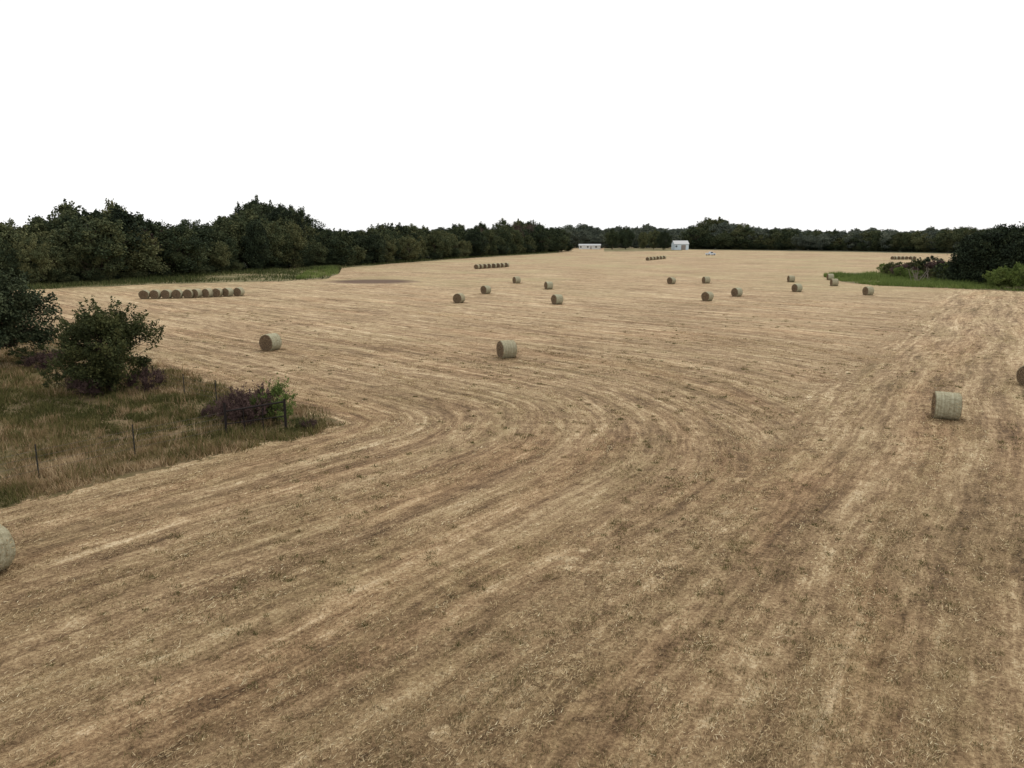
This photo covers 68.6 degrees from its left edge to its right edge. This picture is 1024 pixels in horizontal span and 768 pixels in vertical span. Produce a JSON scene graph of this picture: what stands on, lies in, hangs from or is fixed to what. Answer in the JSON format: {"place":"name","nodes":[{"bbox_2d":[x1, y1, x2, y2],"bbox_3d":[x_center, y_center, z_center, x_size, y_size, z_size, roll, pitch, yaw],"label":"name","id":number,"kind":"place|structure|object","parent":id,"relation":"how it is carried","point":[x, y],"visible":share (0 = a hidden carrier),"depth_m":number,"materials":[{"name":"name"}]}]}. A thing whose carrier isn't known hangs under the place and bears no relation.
{"place":"outdoors","nodes":[
{"label":"outdoors","id":0,"kind":"place"},
{"bbox_2d":[0,334,351,507],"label":"pasture grass","id":1,"kind":"structure","parent":0,"point":[48,406],"depth_m":37.54,"materials":[{"name":"green plant"}]},
{"bbox_2d":[37,252,535,279],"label":"forest floor","id":2,"kind":"structure","parent":0,"point":[359,265],"depth_m":271.72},
{"bbox_2d":[233,201,261,216],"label":"oak tree","id":3,"kind":"object","parent":2,"relation":"on","point":[237,209],"visible":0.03,"depth_m":251.48,"materials":[{"name":"green plant"}]},
{"bbox_2d":[240,195,285,216],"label":"oak tree","id":4,"kind":"object","parent":2,"relation":"on","point":[256,205],"visible":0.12,"depth_m":249.99,"materials":[{"name":"green plant"}]},
{"bbox_2d":[276,203,301,217],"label":"oak tree","id":5,"kind":"object","parent":2,"relation":"on","point":[284,208],"visible":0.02,"depth_m":251.46,"materials":[{"name":"green plant"}]},
{"bbox_2d":[297,206,326,232],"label":"oak tree","id":6,"kind":"object","parent":2,"relation":"on","point":[307,219],"visible":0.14,"depth_m":252.42,"materials":[{"name":"green plant"}]},
{"bbox_2d":[0,247,1023,767],"bbox_3d":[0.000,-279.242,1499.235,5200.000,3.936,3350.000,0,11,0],"label":"ground","id":7,"kind":"structure","parent":0,"point":[592,281],"depth_m":25.47,"materials":[{"name":"beige plant"}]},
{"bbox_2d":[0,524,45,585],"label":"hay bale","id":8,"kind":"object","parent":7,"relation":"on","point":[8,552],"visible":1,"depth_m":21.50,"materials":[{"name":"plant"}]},
{"bbox_2d":[6,342,54,365],"bbox_3d":[-36.862,-2.258,57.148,3.101,1.975,3.466,2,11,12],"label":"shrub","id":9,"kind":"object","parent":7,"relation":"on","point":[23,350],"visible":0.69,"depth_m":56.85,"materials":[{"name":"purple plant"}]},
{"bbox_2d":[0,265,62,352],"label":"cedar tree","id":10,"kind":"object","parent":7,"relation":"on","point":[18,306],"visible":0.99,"depth_m":57.37,"materials":[{"name":"green plant"}]},
{"bbox_2d":[21,349,59,368],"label":"shrub","id":11,"kind":"object","parent":7,"relation":"on","point":[42,360],"visible":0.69,"depth_m":55.00,"materials":[{"name":"purple plant"}]},
{"bbox_2d":[36,348,76,361],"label":"shrub","id":12,"kind":"object","parent":7,"relation":"on","point":[48,355],"visible":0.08,"depth_m":56.91,"materials":[{"name":"purple plant"}]},
{"bbox_2d":[36,353,80,391],"bbox_3d":[-28.000,-0.663,47.187,3.508,2.666,3.139,-1,11,-5],"label":"shrub","id":13,"kind":"object","parent":7,"relation":"on","point":[56,378],"visible":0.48,"depth_m":46.73,"materials":[{"name":"green plant"}]},
{"bbox_2d":[63,375,119,395],"bbox_3d":[-26.067,-0.044,46.057,3.275,1.768,3.073,1,11,3],"label":"shrub","id":14,"kind":"object","parent":7,"relation":"on","point":[79,386],"visible":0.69,"depth_m":45.26,"materials":[{"name":"purple plant"}]},
{"bbox_2d":[52,295,165,397],"bbox_3d":[-25.522,-2.436,46.682,7.152,6.270,6.252,5,12,26],"label":"elm tree","id":15,"kind":"object","parent":7,"relation":"on","point":[105,356],"visible":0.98,"depth_m":45.38,"materials":[{"name":"green plant"}]},
{"bbox_2d":[126,371,139,389],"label":"shrub","id":16,"kind":"object","parent":7,"relation":"on","point":[134,384],"visible":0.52,"depth_m":47.23,"materials":[{"name":"green plant"}]},
{"bbox_2d":[1,343,281,478],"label":"wire fence","id":17,"kind":"object","parent":7,"relation":"on","point":[38,469],"visible":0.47,"depth_m":33.34,"materials":[{"name":"metal"}]},
{"bbox_2d":[134,290,149,298],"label":"hay bale","id":18,"kind":"object","parent":7,"relation":"on","point":[143,294],"visible":0.98,"depth_m":119.47,"materials":[{"name":"plant"}]},
{"bbox_2d":[120,363,167,391],"bbox_3d":[-22.973,-0.374,47.424,2.667,1.918,2.842,0,11,2],"label":"shrub","id":19,"kind":"object","parent":7,"relation":"on","point":[159,377],"visible":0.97,"depth_m":46.99,"materials":[{"name":"purple plant"}]},
{"bbox_2d":[149,289,160,298],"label":"hay bale","id":20,"kind":"object","parent":7,"relation":"on","point":[154,294],"visible":0.98,"depth_m":119.95,"materials":[{"name":"plant"}]},
{"bbox_2d":[159,289,171,298],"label":"hay bale","id":21,"kind":"object","parent":7,"relation":"on","point":[165,294],"visible":1,"depth_m":120.42,"materials":[{"name":"plant"}]},
{"bbox_2d":[171,289,182,298],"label":"hay bale","id":22,"kind":"object","parent":7,"relation":"on","point":[176,293],"visible":0.99,"depth_m":120.90,"materials":[{"name":"plant"}]},
{"bbox_2d":[183,289,193,297],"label":"hay bale","id":23,"kind":"object","parent":7,"relation":"on","point":[188,293],"visible":1,"depth_m":121.38,"materials":[{"name":"plant"}]},
{"bbox_2d":[192,288,203,297],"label":"hay bale","id":24,"kind":"object","parent":7,"relation":"on","point":[198,293],"visible":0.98,"depth_m":122.06,"materials":[{"name":"plant"}]},
{"bbox_2d":[201,288,212,297],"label":"hay bale","id":25,"kind":"object","parent":7,"relation":"on","point":[207,292],"visible":0.99,"depth_m":122.88,"materials":[{"name":"plant"}]},
{"bbox_2d":[200,403,216,416],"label":"weed clump","id":26,"kind":"object","parent":7,"relation":"on","point":[203,411],"visible":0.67,"depth_m":40.25,"materials":[{"name":"green plant"}]},
{"bbox_2d":[212,288,223,296],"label":"hay bale","id":27,"kind":"object","parent":7,"relation":"on","point":[217,292],"visible":0.98,"depth_m":123.70,"materials":[{"name":"plant"}]},
{"bbox_2d":[204,393,245,420],"bbox_3d":[-14.863,1.321,39.102,2.192,1.690,2.057,-3,11,-17],"label":"bramble bush","id":28,"kind":"object","parent":7,"relation":"on","point":[222,413],"visible":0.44,"depth_m":38.84,"materials":[{"name":"purple plant"}]},
{"bbox_2d":[222,287,233,296],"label":"hay bale","id":29,"kind":"object","parent":7,"relation":"on","point":[228,292],"visible":0.99,"depth_m":124.62,"materials":[{"name":"plant"}]},
{"bbox_2d":[209,382,270,421],"bbox_3d":[-14.227,1.045,39.252,2.797,2.235,2.981,7,13,31],"label":"bramble bush","id":30,"kind":"object","parent":7,"relation":"on","point":[241,399],"visible":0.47,"depth_m":38.87,"materials":[{"name":"purple plant"}]},
{"bbox_2d":[233,287,246,295],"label":"hay bale","id":31,"kind":"object","parent":7,"relation":"on","point":[239,291],"visible":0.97,"depth_m":125.43,"materials":[{"name":"plant"}]},
{"bbox_2d":[226,394,268,426],"bbox_3d":[-13.494,1.366,38.716,2.135,1.755,2.276,-1,11,-7],"label":"bramble bush","id":32,"kind":"object","parent":7,"relation":"on","point":[249,414],"visible":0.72,"depth_m":38.19,"materials":[{"name":"purple plant"}]},
{"bbox_2d":[223,399,286,432],"bbox_3d":[-12.707,1.683,37.236,2.925,1.700,0.115,-4,11,-18],"label":"fence brace","id":33,"kind":"object","parent":7,"relation":"on","point":[225,411],"visible":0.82,"depth_m":37.14,"materials":[{"name":"brown wood"}]},
{"bbox_2d":[225,379,289,419],"bbox_3d":[-13.159,0.909,39.540,2.935,2.412,3.128,8,14,37],"label":"bramble bush","id":34,"kind":"object","parent":7,"relation":"on","point":[255,393],"visible":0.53,"depth_m":38.91,"materials":[{"name":"purple plant"}]},
{"bbox_2d":[248,396,267,421],"bbox_3d":[-13.133,1.309,38.784,0.967,1.854,1.301,-19,22,-60],"label":"sapling","id":35,"kind":"object","parent":7,"relation":"on","point":[254,400],"visible":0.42,"depth_m":38.75,"materials":[{"name":"green plant"}]},
{"bbox_2d":[258,399,283,423],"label":"bramble bush","id":36,"kind":"object","parent":7,"relation":"on","point":[273,419],"visible":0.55,"depth_m":38.70,"materials":[{"name":"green plant"}]},
{"bbox_2d":[258,333,285,351],"bbox_3d":[-20.958,-3.635,65.333,3.418,1.578,1.901,5,12,24],"label":"hay bale","id":37,"kind":"object","parent":7,"relation":"on","point":[271,342],"visible":1,"depth_m":64.88,"materials":[{"name":"plant"}]},
{"bbox_2d":[258,372,297,422],"bbox_3d":[-12.116,0.852,38.766,1.871,2.868,2.515,-2,11,-11],"label":"sapling","id":38,"kind":"object","parent":7,"relation":"on","point":[277,390],"visible":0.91,"depth_m":38.89,"materials":[{"name":"green plant"}]},
{"bbox_2d":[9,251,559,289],"bbox_3d":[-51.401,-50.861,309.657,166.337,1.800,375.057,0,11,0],"label":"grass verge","id":39,"kind":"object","parent":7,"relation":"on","point":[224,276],"depth_m":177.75,"materials":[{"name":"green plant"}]},
{"bbox_2d":[290,416,306,427],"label":"weed clump","id":40,"kind":"object","parent":7,"relation":"on","point":[297,419],"visible":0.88,"depth_m":38.07,"materials":[{"name":"green plant"}]},
{"bbox_2d":[300,419,317,429],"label":"weed clump","id":41,"kind":"object","parent":7,"relation":"on","point":[313,422],"visible":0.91,"depth_m":37.87,"materials":[{"name":"green plant"}]},
{"bbox_2d":[295,265,338,278],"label":"green weeds","id":42,"kind":"object","parent":7,"relation":"on","point":[326,271],"visible":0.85,"depth_m":197.41,"materials":[{"name":"green plant"}]},
{"bbox_2d":[453,293,467,302],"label":"hay bale","id":43,"kind":"object","parent":7,"relation":"on","point":[458,297],"visible":0.99,"depth_m":112.52,"materials":[{"name":"plant"}]},
{"bbox_2d":[477,285,492,293],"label":"hay bale","id":44,"kind":"object","parent":7,"relation":"on","point":[485,289],"visible":1,"depth_m":130.58,"materials":[{"name":"plant"}]},
{"bbox_2d":[0,198,992,284],"bbox_3d":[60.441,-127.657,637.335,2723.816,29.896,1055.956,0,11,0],"label":"distant treeline","id":45,"kind":"object","parent":7,"relation":"on","point":[69,243],"visible":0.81,"depth_m":230.78,"materials":[{"name":"green plant"}]},
{"bbox_2d":[494,339,520,359],"bbox_3d":[-0.523,-2.863,61.263,1.940,1.593,3.880,-5,12,-24],"label":"hay bale","id":46,"kind":"object","parent":7,"relation":"on","point":[506,349],"visible":0.98,"depth_m":60.58,"materials":[{"name":"plant"}]},
{"bbox_2d":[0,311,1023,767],"bbox_3d":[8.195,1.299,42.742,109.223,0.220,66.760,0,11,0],"label":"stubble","id":47,"kind":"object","parent":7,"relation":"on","point":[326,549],"visible":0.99,"depth_m":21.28,"materials":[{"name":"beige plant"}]},
{"bbox_2d":[513,276,521,283],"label":"hay bale","id":48,"kind":"object","parent":7,"relation":"on","point":[516,279],"visible":0.99,"depth_m":159.65,"materials":[{"name":"plant"}]},
{"bbox_2d":[544,281,552,289],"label":"hay bale","id":49,"kind":"object","parent":7,"relation":"on","point":[548,285],"visible":1,"depth_m":141.78,"materials":[{"name":"plant"}]},
{"bbox_2d":[548,294,562,304],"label":"hay bale","id":50,"kind":"object","parent":7,"relation":"on","point":[557,299],"visible":1,"depth_m":110.35,"materials":[{"name":"plant"}]},
{"bbox_2d":[579,246,600,248],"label":"walls","id":51,"kind":"structure","parent":7,"relation":"on","point":[593,247],"depth_m":593.80,"materials":[{"name":"white"}]},
{"bbox_2d":[578,244,600,245],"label":"roof","id":52,"kind":"structure","parent":51,"relation":"on","point":[589,245],"depth_m":593.90,"materials":[{"name":"metal"}]},
{"bbox_2d":[656,230,672,249],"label":"shade tree","id":53,"kind":"object","parent":7,"relation":"on","point":[663,236],"visible":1,"depth_m":549.52,"materials":[{"name":"green plant"}]},
{"bbox_2d":[667,277,675,283],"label":"hay bale","id":54,"kind":"object","parent":7,"relation":"on","point":[671,280],"visible":0.93,"depth_m":157.51,"materials":[{"name":"plant"}]},
{"bbox_2d":[671,241,688,249],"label":"metal shed","id":55,"kind":"structure","parent":7,"relation":"on","point":[679,245],"depth_m":560.55,"materials":[{"name":"white metal"}]},
{"bbox_2d":[702,276,711,283],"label":"hay bale","id":56,"kind":"object","parent":7,"relation":"on","point":[705,279],"visible":1,"depth_m":159.57,"materials":[{"name":"plant"}]},
{"bbox_2d":[701,291,713,300],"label":"hay bale","id":57,"kind":"object","parent":7,"relation":"on","point":[707,296],"visible":0.99,"depth_m":116.00,"materials":[{"name":"plant"}]},
{"bbox_2d":[731,287,742,296],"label":"hay bale","id":58,"kind":"object","parent":7,"relation":"on","point":[737,292],"visible":0.99,"depth_m":124.83,"materials":[{"name":"plant"}]},
{"bbox_2d":[785,275,794,281],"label":"hay bale","id":59,"kind":"object","parent":7,"relation":"on","point":[790,278],"visible":0.95,"depth_m":164.11,"materials":[{"name":"plant"}]},
{"bbox_2d":[791,284,802,291],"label":"hay bale","id":60,"kind":"object","parent":7,"relation":"on","point":[797,287],"visible":0.96,"depth_m":135.12,"materials":[{"name":"plant"}]},
{"bbox_2d":[690,249,952,253],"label":"grass verge","id":61,"kind":"object","parent":7,"relation":"on","point":[827,251],"depth_m":499.58,"materials":[{"name":"green plant"}]},
{"bbox_2d":[826,274,833,279],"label":"hay bale","id":62,"kind":"object","parent":7,"relation":"on","point":[830,276],"visible":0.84,"depth_m":171.50,"materials":[{"name":"plant"}]},
{"bbox_2d":[828,279,838,285],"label":"hay bale","id":63,"kind":"object","parent":7,"relation":"on","point":[834,282],"visible":0.94,"depth_m":151.11,"materials":[{"name":"plant"}]},
{"bbox_2d":[862,286,873,295],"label":"hay bale","id":64,"kind":"object","parent":7,"relation":"on","point":[868,290],"visible":0.99,"depth_m":127.55,"materials":[{"name":"plant"}]},
{"bbox_2d":[823,270,1023,290],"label":"grass weeds","id":65,"kind":"object","parent":7,"relation":"on","point":[878,278],"depth_m":155.21,"materials":[{"name":"green plant"}]},
{"bbox_2d":[838,273,1023,290],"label":"grass strip","id":66,"kind":"object","parent":7,"relation":"on","point":[1015,287],"depth_m":146.33,"materials":[{"name":"green plant"}]},
{"bbox_2d":[877,263,887,273],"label":"brush shrub","id":67,"kind":"object","parent":66,"relation":"on","point":[881,265],"visible":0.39,"depth_m":194.87,"materials":[{"name":"green plant"}]},
{"bbox_2d":[882,262,903,274],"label":"brush shrub","id":68,"kind":"object","parent":66,"relation":"on","point":[888,266],"visible":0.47,"depth_m":184.94,"materials":[{"name":"green plant"}]},
{"bbox_2d":[888,266,909,276],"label":"brush shrub","id":69,"kind":"object","parent":66,"relation":"on","point":[898,270],"visible":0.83,"depth_m":173.38,"materials":[{"name":"green plant"}]},
{"bbox_2d":[889,263,920,274],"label":"brush shrub","id":70,"kind":"object","parent":66,"relation":"on","point":[905,265],"visible":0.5,"depth_m":178.71,"materials":[{"name":"green plant"}]},
{"bbox_2d":[904,269,925,278],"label":"brush shrub","id":71,"kind":"object","parent":66,"relation":"on","point":[911,275],"visible":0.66,"depth_m":168.48,"materials":[{"name":"green plant"}]},
{"bbox_2d":[908,266,929,280],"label":"dead branches","id":72,"kind":"object","parent":66,"relation":"on","point":[916,277],"visible":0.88,"depth_m":163.95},
{"bbox_2d":[906,259,934,272],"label":"brush shrub","id":73,"kind":"object","parent":66,"relation":"on","point":[919,262],"visible":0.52,"depth_m":178.16,"materials":[{"name":"green plant"}]},
{"bbox_2d":[911,255,944,276],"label":"brush shrub","id":74,"kind":"object","parent":66,"relation":"on","point":[927,260],"visible":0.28,"depth_m":178.47,"materials":[{"name":"green plant"}]},
{"bbox_2d":[921,260,946,274],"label":"brush shrub","id":75,"kind":"object","parent":66,"relation":"on","point":[932,263],"visible":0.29,"depth_m":175.20,"materials":[{"name":"green plant"}]},
{"bbox_2d":[934,262,948,276],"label":"brush shrub","id":76,"kind":"object","parent":66,"relation":"on","point":[942,269],"visible":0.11,"depth_m":168.22,"materials":[{"name":"green plant"}]},
{"bbox_2d":[931,260,957,280],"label":"brush shrub","id":77,"kind":"object","parent":66,"relation":"on","point":[945,275],"visible":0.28,"depth_m":159.66,"materials":[{"name":"green plant"}]},
{"bbox_2d":[982,267,1023,287],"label":"brush shrub","id":78,"kind":"object","parent":66,"relation":"on","point":[991,279],"visible":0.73,"depth_m":142.80,"materials":[{"name":"green plant"}]},
{"bbox_2d":[991,262,1023,289],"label":"brush shrub","id":79,"kind":"object","parent":66,"relation":"on","point":[1017,272],"visible":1,"depth_m":139.52,"materials":[{"name":"green plant"}]},
{"bbox_2d":[1006,234,1023,265],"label":"tree","id":80,"kind":"object","parent":66,"relation":"on","point":[1020,255],"visible":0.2,"depth_m":146.42,"materials":[{"name":"green plant"}]},
{"bbox_2d":[921,268,941,278],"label":"brush shrub","id":81,"kind":"object","parent":7,"relation":"on","point":[930,273],"visible":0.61,"depth_m":168.19,"materials":[{"name":"green plant"}]},
{"bbox_2d":[924,391,966,424],"bbox_3d":[23.356,1.130,40.418,1.963,1.596,3.650,4,12,22],"label":"hay bale","id":82,"kind":"object","parent":7,"relation":"on","point":[947,405],"visible":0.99,"depth_m":39.73,"materials":[{"name":"plant"}]},
{"bbox_2d":[945,236,979,281],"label":"tree","id":83,"kind":"object","parent":7,"relation":"on","point":[956,267],"visible":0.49,"depth_m":154.89,"materials":[{"name":"green plant"}]},
{"bbox_2d":[950,226,997,252],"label":"tree","id":84,"kind":"object","parent":7,"relation":"on","point":[994,228],"depth_m":163.79,"materials":[{"name":"green plant"}]},
{"bbox_2d":[951,230,1008,284],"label":"tree","id":85,"kind":"object","parent":7,"relation":"on","point":[981,269],"visible":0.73,"depth_m":151.16,"materials":[{"name":"green plant"}]},
{"bbox_2d":[971,221,1023,284],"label":"tree","id":86,"kind":"object","parent":7,"relation":"on","point":[998,237],"visible":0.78,"depth_m":148.08,"materials":[{"name":"green plant"}]},
{"bbox_2d":[999,227,1023,285],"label":"tree","id":87,"kind":"object","parent":7,"relation":"on","point":[1021,232],"visible":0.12,"depth_m":148.67,"materials":[{"name":"green plant"}]},
{"bbox_2d":[1012,366,1023,386],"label":"hay bale","id":88,"kind":"object","parent":7,"relation":"on","point":[1020,376],"visible":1,"depth_m":49.50,"materials":[{"name":"plant"}]},
{"bbox_2d":[0,0,1023,232],"label":"sky","id":89,"kind":"structure","parent":0,"point":[823,115],"materials":[{"name":"white"}]},
{"bbox_2d":[604,248,681,251],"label":"lawn","id":90,"kind":"structure","parent":0,"point":[635,249],"depth_m":576.96,"materials":[{"name":"plant"}]},
{"bbox_2d":[604,228,621,248],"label":"yard tree","id":91,"kind":"object","parent":90,"relation":"on","point":[613,236],"visible":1,"depth_m":577.18,"materials":[{"name":"green plant"}]},
{"bbox_2d":[618,225,635,248],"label":"yard tree","id":92,"kind":"object","parent":90,"relation":"on","point":[625,233],"visible":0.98,"depth_m":577.53,"materials":[{"name":"green plant"}]},
{"bbox_2d":[638,232,647,248],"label":"yard tree","id":93,"kind":"object","parent":90,"relation":"on","point":[642,236],"visible":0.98,"depth_m":609.52,"materials":[{"name":"green plant"}]},
{"bbox_2d":[647,229,659,248],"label":"yard tree","id":94,"kind":"object","parent":90,"relation":"on","point":[652,241],"visible":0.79,"depth_m":577.69,"materials":[{"name":"green plant"}]},
{"bbox_2d":[689,248,950,252],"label":"forest floor","id":95,"kind":"structure","parent":0,"point":[825,250],"depth_m":535.22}
]}

